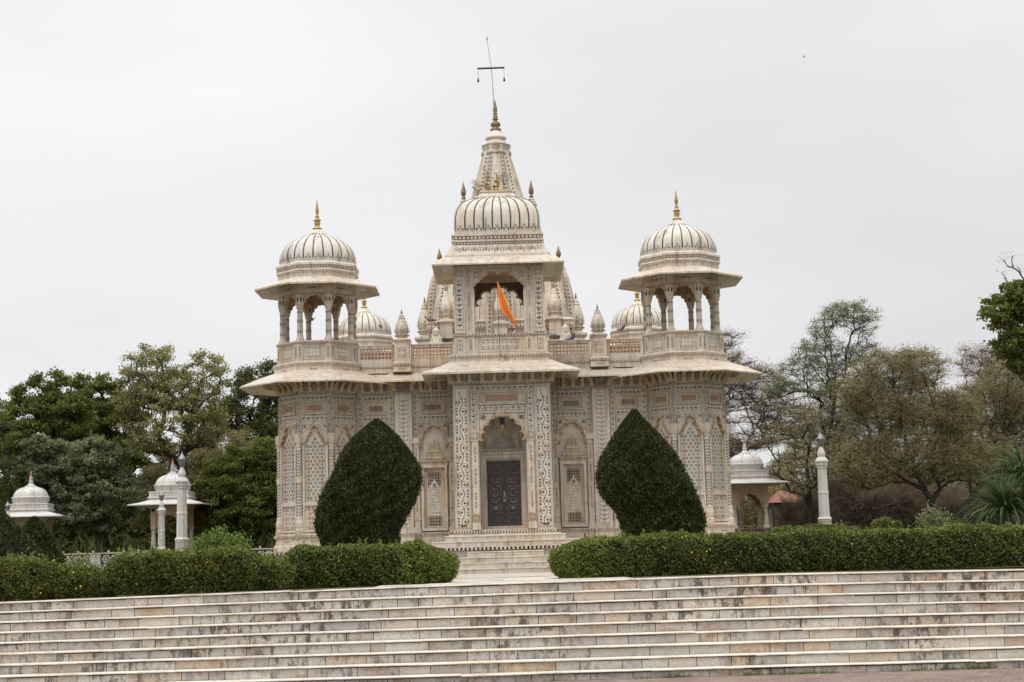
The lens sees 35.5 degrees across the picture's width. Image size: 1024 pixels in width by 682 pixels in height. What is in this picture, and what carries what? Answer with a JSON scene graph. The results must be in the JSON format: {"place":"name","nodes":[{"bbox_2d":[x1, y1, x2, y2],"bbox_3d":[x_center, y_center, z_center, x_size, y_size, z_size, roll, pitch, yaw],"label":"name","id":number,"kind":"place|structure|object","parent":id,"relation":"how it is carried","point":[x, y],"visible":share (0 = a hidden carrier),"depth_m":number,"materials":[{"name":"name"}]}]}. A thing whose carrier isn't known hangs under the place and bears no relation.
{"place":"outdoors","nodes":[
{"label":"outdoors","id":0,"kind":"place"},
{"bbox_2d":[471,182,493,195],"bbox_3d":[-0.824,-4.330,45.735,0.787,0.474,0.387,-2,-8,0],"label":"sapling","id":1,"kind":"object","parent":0,"point":[477,191],"visible":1,"depth_m":45.72,"materials":[{"name":"green plant"}]},
{"bbox_2d":[4,569,999,601],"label":"path","id":2,"kind":"structure","parent":0,"point":[500,578],"depth_m":27.75,"materials":[{"name":"stone"}]},
{"bbox_2d":[0,0,1023,588],"label":"sky","id":3,"kind":"structure","parent":0,"point":[160,160],"materials":[{"name":"white"}]},
{"bbox_2d":[117,566,1023,596],"bbox_3d":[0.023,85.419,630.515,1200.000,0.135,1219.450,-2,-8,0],"label":"ground","id":4,"kind":"structure","parent":0,"point":[1018,567],"depth_m":28.27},
{"bbox_2d":[5,502,10,515],"bbox_3d":[-19.471,7.768,61.716,0.355,3.256,0.355,-2,-8,0],"label":"lamp post","id":5,"kind":"object","parent":4,"relation":"on","point":[7,506],"visible":0.21,"depth_m":61.83,"materials":[{"name":"stone"}]},
{"bbox_2d":[0,398,24,511],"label":"tree","id":6,"kind":"object","parent":4,"relation":"on","point":[9,484],"visible":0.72,"depth_m":65.98,"materials":[{"name":"green plant"}]},
{"bbox_2d":[0,508,46,559],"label":"clipped mound","id":7,"kind":"object","parent":4,"relation":"on","point":[15,534],"visible":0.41,"depth_m":37.30,"materials":[{"name":"green plant"}]},
{"bbox_2d":[0,551,62,601],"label":"hedge","id":8,"kind":"object","parent":4,"relation":"on","point":[23,577],"visible":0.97,"depth_m":26.78,"materials":[{"name":"green plant"}]},
{"bbox_2d":[5,472,73,530],"bbox_3d":[-19.134,7.551,63.561,2.940,4.840,2.940,-1,-8,-7],"label":"kiosk","id":9,"kind":"object","parent":4,"relation":"on","point":[30,499],"visible":0.42,"depth_m":63.05,"materials":[{"name":"stone"}]},
{"bbox_2d":[22,516,67,567],"bbox_3d":[-11.632,5.160,39.176,1.667,1.791,1.721,-2,-8,0],"label":"clipped mound","id":10,"kind":"object","parent":4,"relation":"on","point":[37,529],"visible":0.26,"depth_m":38.93,"materials":[{"name":"green plant"}]},
{"bbox_2d":[0,366,107,511],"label":"tree","id":11,"kind":"object","parent":4,"relation":"on","point":[49,405],"visible":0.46,"depth_m":69.64,"materials":[{"name":"green plant"}]},
{"bbox_2d":[10,432,147,564],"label":"tree","id":12,"kind":"object","parent":4,"relation":"on","point":[98,466],"visible":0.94,"depth_m":66.23,"materials":[{"name":"green plant"}]},
{"bbox_2d":[52,552,106,587],"bbox_3d":[-7.462,4.022,27.390,1.247,0.811,0.878,-2,-8,0],"label":"shrub","id":13,"kind":"object","parent":4,"relation":"on","point":[69,566],"visible":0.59,"depth_m":27.29,"materials":[{"name":"green plant"}]},
{"bbox_2d":[45,564,117,598],"bbox_3d":[-7.400,4.130,27.545,1.394,0.611,1.203,-2,-8,0],"label":"hedge","id":14,"kind":"object","parent":4,"relation":"on","point":[92,584],"visible":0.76,"depth_m":27.08,"materials":[{"name":"green plant"}]},
{"bbox_2d":[36,370,164,563],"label":"tree","id":15,"kind":"object","parent":4,"relation":"on","point":[108,415],"visible":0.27,"depth_m":72.63,"materials":[{"name":"green plant"}]},
{"bbox_2d":[0,442,275,564],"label":"woods","id":16,"kind":"object","parent":4,"relation":"on","point":[130,529],"visible":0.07,"depth_m":82.16,"materials":[{"name":"green plant"}]},
{"bbox_2d":[157,490,165,549],"bbox_3d":[-13.529,7.407,61.764,0.364,3.337,0.364,-2,-8,0],"label":"lamp post","id":17,"kind":"object","parent":4,"relation":"on","point":[161,509],"visible":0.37,"depth_m":61.73,"materials":[{"name":"stone"}]},
{"bbox_2d":[53,519,275,562],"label":"woods floor","id":18,"kind":"structure","parent":4,"relation":"on","point":[88,535],"depth_m":84.23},
{"bbox_2d":[127,459,209,551],"bbox_3d":[-13.495,7.071,63.626,2.940,4.840,2.940,-2,-8,0],"label":"kiosk","id":19,"kind":"object","parent":4,"relation":"on","point":[166,484],"visible":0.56,"depth_m":63.00,"materials":[{"name":"stone"}]},
{"bbox_2d":[30,478,157,488],"bbox_3d":[-16.410,5.650,63.715,5.555,0.519,0.018,-2,-8,0],"label":"cable","id":20,"kind":"object","parent":19,"relation":"attached to","point":[82,488],"visible":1,"depth_m":63.70,"materials":[{"name":"black metal"}]},
{"bbox_2d":[63,546,274,570],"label":"garden wall","id":21,"kind":"structure","parent":4,"relation":"on","point":[103,559],"depth_m":51.53,"materials":[{"name":"stone"}]},
{"bbox_2d":[108,342,235,537],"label":"tree","id":22,"kind":"object","parent":4,"relation":"on","point":[188,404],"visible":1,"depth_m":67.79,"materials":[{"name":"green plant"}]},
{"bbox_2d":[175,453,188,550],"bbox_3d":[-10.257,5.437,49.719,0.443,4.070,0.443,-2,-8,0],"label":"lamp post","id":23,"kind":"object","parent":4,"relation":"on","point":[181,540],"visible":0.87,"depth_m":49.65,"materials":[{"name":"stone"}]},
{"bbox_2d":[104,542,264,596],"bbox_3d":[-5.673,3.965,27.864,2.928,0.897,1.710,-2,-8,0],"label":"hedge","id":24,"kind":"object","parent":4,"relation":"on","point":[218,569],"visible":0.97,"depth_m":27.20,"materials":[{"name":"green plant"}]},
{"bbox_2d":[132,427,271,540],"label":"tree","id":25,"kind":"object","parent":4,"relation":"on","point":[151,472],"visible":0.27,"depth_m":71.23,"materials":[{"name":"green plant"}]},
{"bbox_2d":[189,519,254,549],"bbox_3d":[-7.763,5.575,42.642,1.867,1.605,1.082,-2,-8,0],"label":"shrub","id":26,"kind":"object","parent":4,"relation":"on","point":[207,541],"visible":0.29,"depth_m":42.55,"materials":[{"name":"green plant"}]},
{"bbox_2d":[186,434,276,552],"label":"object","id":27,"kind":"object","parent":4,"relation":"on","point":[227,493],"visible":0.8,"depth_m":64.44,"materials":[{"name":"green plant"}]},
{"bbox_2d":[202,358,277,551],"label":"tree","id":28,"kind":"object","parent":4,"relation":"on","point":[262,423],"visible":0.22,"depth_m":74.62,"materials":[{"name":"green plant"}]},
{"bbox_2d":[247,548,298,590],"bbox_3d":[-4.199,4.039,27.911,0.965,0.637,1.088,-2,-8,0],"label":"hedge","id":29,"kind":"object","parent":4,"relation":"on","point":[273,574],"visible":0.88,"depth_m":27.49,"materials":[{"name":"green plant"}]},
{"bbox_2d":[312,418,424,545],"bbox_3d":[-3.210,3.526,35.869,2.514,3.618,2.255,-2,-8,0],"label":"clipped conifer","id":30,"kind":"object","parent":4,"relation":"on","point":[371,488],"visible":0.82,"depth_m":35.15,"materials":[{"name":"green plant"}]},
{"bbox_2d":[281,537,460,588],"bbox_3d":[-2.559,3.992,28.912,3.281,0.893,2.037,-2,-8,0],"label":"hedge","id":31,"kind":"object","parent":4,"relation":"on","point":[418,560],"visible":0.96,"depth_m":28.15,"materials":[{"name":"green plant"}]},
{"bbox_2d":[239,100,762,573],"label":"temple","id":32,"kind":"structure","parent":4,"relation":"on","point":[508,446],"depth_m":45.32,"materials":[{"name":"stone"}]},
{"bbox_2d":[424,316,436,321],"bbox_3d":[-2.728,-0.733,53.192,0.446,0.214,0.154,0,-8,-9],"label":"pigeon","id":33,"kind":"object","parent":32,"relation":"on","point":[430,319],"visible":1,"depth_m":53.14,"materials":[{"name":"grey"}]},
{"bbox_2d":[472,171,492,187],"bbox_3d":[-0.840,-4.617,45.687,0.651,0.512,0.372,-2,-8,0],"label":"sapling","id":34,"kind":"object","parent":32,"relation":"on","point":[488,177],"visible":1,"depth_m":45.68,"materials":[{"name":"green plant"}]},
{"bbox_2d":[477,38,504,114],"bbox_3d":[-0.742,-9.434,56.707,1.004,2.900,0.084,-2,-8,0],"label":"lightning rod","id":35,"kind":"object","parent":32,"relation":"on","point":[491,68],"visible":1,"depth_m":56.71,"materials":[{"name":"metal"}]},
{"bbox_2d":[494,172,513,184],"bbox_3d":[-0.231,-4.695,45.709,0.573,0.496,0.355,-2,-8,0],"label":"sapling","id":36,"kind":"object","parent":32,"relation":"on","point":[499,177],"visible":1,"depth_m":45.70,"materials":[{"name":"green plant"}]},
{"bbox_2d":[497,281,517,356],"bbox_3d":[-0.122,-0.638,43.903,0.539,2.140,0.310,-2,-8,0],"label":"flag","id":37,"kind":"object","parent":32,"relation":"on","point":[504,305],"visible":1,"depth_m":43.88,"materials":[{"name":"fabric"}]},
{"bbox_2d":[548,332,558,337],"bbox_3d":[1.302,-0.199,50.488,0.446,0.214,0.154,-8,-10,42],"label":"pigeon","id":38,"kind":"object","parent":32,"relation":"on","point":[553,335],"visible":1,"depth_m":50.41,"materials":[{"name":"grey"}]},
{"bbox_2d":[566,332,577,339],"bbox_3d":[1.878,-0.124,50.481,0.370,0.212,0.679,6,-11,-43],"label":"pigeon","id":39,"kind":"object","parent":32,"relation":"on","point":[572,336],"visible":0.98,"depth_m":50.40,"materials":[{"name":"grey"}]},
{"bbox_2d":[616,324,625,330],"bbox_3d":[4.132,-0.490,60.472,0.712,0.222,0.387,-8,-10,40],"label":"pigeon","id":40,"kind":"object","parent":32,"relation":"on","point":[621,328],"visible":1,"depth_m":60.38,"materials":[{"name":"grey"}]},
{"bbox_2d":[7,508,1023,565],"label":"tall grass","id":41,"kind":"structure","parent":4,"relation":"on","point":[90,543],"depth_m":39.42,"materials":[{"name":"green plant"}]},
{"bbox_2d":[594,409,709,539],"bbox_3d":[3.108,3.328,35.885,2.538,3.669,2.229,-2,-8,0],"label":"clipped conifer","id":42,"kind":"object","parent":4,"relation":"on","point":[643,481],"visible":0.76,"depth_m":35.19,"materials":[{"name":"green plant"}]},
{"bbox_2d":[730,438,789,532],"bbox_3d":[9.361,6.254,63.736,2.940,4.840,2.940,-1,-8,-2],"label":"kiosk","id":43,"kind":"object","parent":4,"relation":"on","point":[751,479],"visible":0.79,"depth_m":63.09,"materials":[{"name":"stone"}]},
{"bbox_2d":[707,326,823,527],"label":"tree","id":44,"kind":"object","parent":4,"relation":"on","point":[757,402],"visible":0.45,"depth_m":69.85,"materials":[{"name":"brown plant"}]},
{"bbox_2d":[547,517,1023,578],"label":"hedge","id":45,"kind":"object","parent":4,"relation":"on","point":[805,549],"visible":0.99,"depth_m":28.48,"materials":[{"name":"green plant"}]},
{"bbox_2d":[768,491,805,527],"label":"hut","id":46,"kind":"object","parent":4,"relation":"on","point":[775,498],"visible":0.23,"depth_m":75.77,"materials":[{"name":"paint"}]},
{"bbox_2d":[748,394,857,523],"bbox_3d":[11.473,5.301,62.878,4.510,6.496,2.831,-2,-8,0],"label":"tree","id":47,"kind":"object","parent":4,"relation":"on","point":[807,497],"visible":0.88,"depth_m":62.76,"materials":[{"name":"green plant"}]},
{"bbox_2d":[770,522,859,536],"bbox_3d":[7.965,5.302,41.801,2.693,1.145,1.015,-2,-8,0],"label":"hedge","id":48,"kind":"object","parent":4,"relation":"on","point":[783,527],"visible":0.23,"depth_m":41.64,"materials":[{"name":"green plant"}]},
{"bbox_2d":[755,296,884,476],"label":"acacia tree","id":49,"kind":"object","parent":4,"relation":"on","point":[777,390],"visible":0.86,"depth_m":66.30,"materials":[{"name":"green plant"}]},
{"bbox_2d":[815,433,831,524],"bbox_3d":[9.693,4.807,49.804,0.443,4.070,0.443,-2,-8,0],"label":"lamp post","id":50,"kind":"object","parent":4,"relation":"on","point":[821,462],"visible":0.57,"depth_m":49.74,"materials":[{"name":"stone"}]},
{"bbox_2d":[737,488,960,527],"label":"olive woods floor","id":51,"kind":"structure","parent":4,"relation":"on","point":[763,522],"depth_m":79.65,"materials":[{"name":"brown soil"}]},
{"bbox_2d":[788,349,941,462],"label":"tree","id":52,"kind":"object","parent":4,"relation":"on","point":[840,425],"visible":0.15,"depth_m":75.85,"materials":[{"name":"plant"}]},
{"bbox_2d":[730,433,1022,528],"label":"olive woods","id":53,"kind":"object","parent":4,"relation":"on","point":[750,506],"visible":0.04,"depth_m":77.98,"materials":[{"name":"green plant"}]},
{"bbox_2d":[729,428,1023,519],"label":"dry woods","id":54,"kind":"object","parent":4,"relation":"on","point":[831,470],"visible":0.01,"depth_m":81.31,"materials":[{"name":"brown plant"}]},
{"bbox_2d":[870,516,903,529],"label":"bush","id":55,"kind":"object","parent":4,"relation":"on","point":[885,521],"visible":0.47,"depth_m":41.84,"materials":[{"name":"green plant"}]},
{"bbox_2d":[770,464,1023,532],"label":"brown thicket","id":56,"kind":"object","parent":4,"relation":"on","point":[904,498],"visible":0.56,"depth_m":62.87,"materials":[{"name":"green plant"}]},
{"bbox_2d":[823,341,1006,525],"bbox_3d":[14.582,3.916,58.089,6.853,7.806,4.116,-2,-8,0],"label":"tree","id":57,"kind":"object","parent":4,"relation":"on","point":[928,461],"visible":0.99,"depth_m":57.71,"materials":[{"name":"green plant"}]},
{"bbox_2d":[835,507,1022,529],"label":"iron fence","id":58,"kind":"object","parent":4,"relation":"on","point":[868,516],"visible":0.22,"depth_m":61.14,"materials":[{"name":"black metal"}]},
{"bbox_2d":[914,500,958,527],"bbox_3d":[10.854,4.871,41.199,1.253,1.589,0.798,-2,-8,0],"label":"shrub","id":59,"kind":"object","parent":4,"relation":"on","point":[936,521],"visible":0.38,"depth_m":41.20,"materials":[{"name":"green plant"}]},
{"bbox_2d":[940,515,971,532],"bbox_3d":[11.474,5.110,41.696,1.084,1.215,0.835,-2,-8,0],"label":"shrub","id":60,"kind":"object","parent":4,"relation":"on","point":[953,520],"visible":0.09,"depth_m":41.67,"materials":[{"name":"green plant"}]},
{"bbox_2d":[921,358,1023,521],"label":"tree","id":61,"kind":"object","parent":4,"relation":"on","point":[1015,406],"visible":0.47,"depth_m":60.64,"materials":[{"name":"green plant"}]},
{"bbox_2d":[947,340,1022,488],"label":"tree","id":62,"kind":"object","parent":4,"relation":"on","point":[981,360],"visible":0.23,"depth_m":74.27,"materials":[{"name":"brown plant"}]},
{"bbox_2d":[953,466,1023,524],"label":"spiky plant","id":63,"kind":"object","parent":4,"relation":"on","point":[1003,499],"visible":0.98,"depth_m":39.63,"materials":[{"name":"green plant"}]},
{"bbox_2d":[976,278,1023,381],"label":"leafy tree","id":64,"kind":"object","parent":4,"relation":"on","point":[1009,341],"visible":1,"depth_m":38.19,"materials":[{"name":"green plant"}]},
{"bbox_2d":[996,253,1023,281],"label":"branch","id":65,"kind":"object","parent":64,"relation":"part of","point":[1012,266],"visible":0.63,"depth_m":41.42,"materials":[{"name":"brown plant"}]},
{"bbox_2d":[979,436,1023,513],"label":"spiky plant","id":66,"kind":"object","parent":4,"relation":"on","point":[1017,465],"visible":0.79,"depth_m":40.56,"materials":[{"name":"green plant"}]},
{"bbox_2d":[515,667,1023,681],"bbox_3d":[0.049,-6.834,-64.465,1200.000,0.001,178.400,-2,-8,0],"label":"pavement","id":67,"kind":"structure","parent":0,"point":[991,675],"depth_m":22.90,"materials":[{"name":"beige stone"}]},
{"bbox_2d":[0,569,1023,681],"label":"steps","id":68,"kind":"structure","parent":67,"relation":"on","point":[720,625],"depth_m":24.96,"materials":[{"name":"stone"}]},
{"bbox_2d":[436,663,998,681],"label":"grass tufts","id":69,"kind":"object","parent":67,"relation":"on","point":[834,671],"visible":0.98,"depth_m":23.61,"materials":[{"name":"green plant"}]}
]}

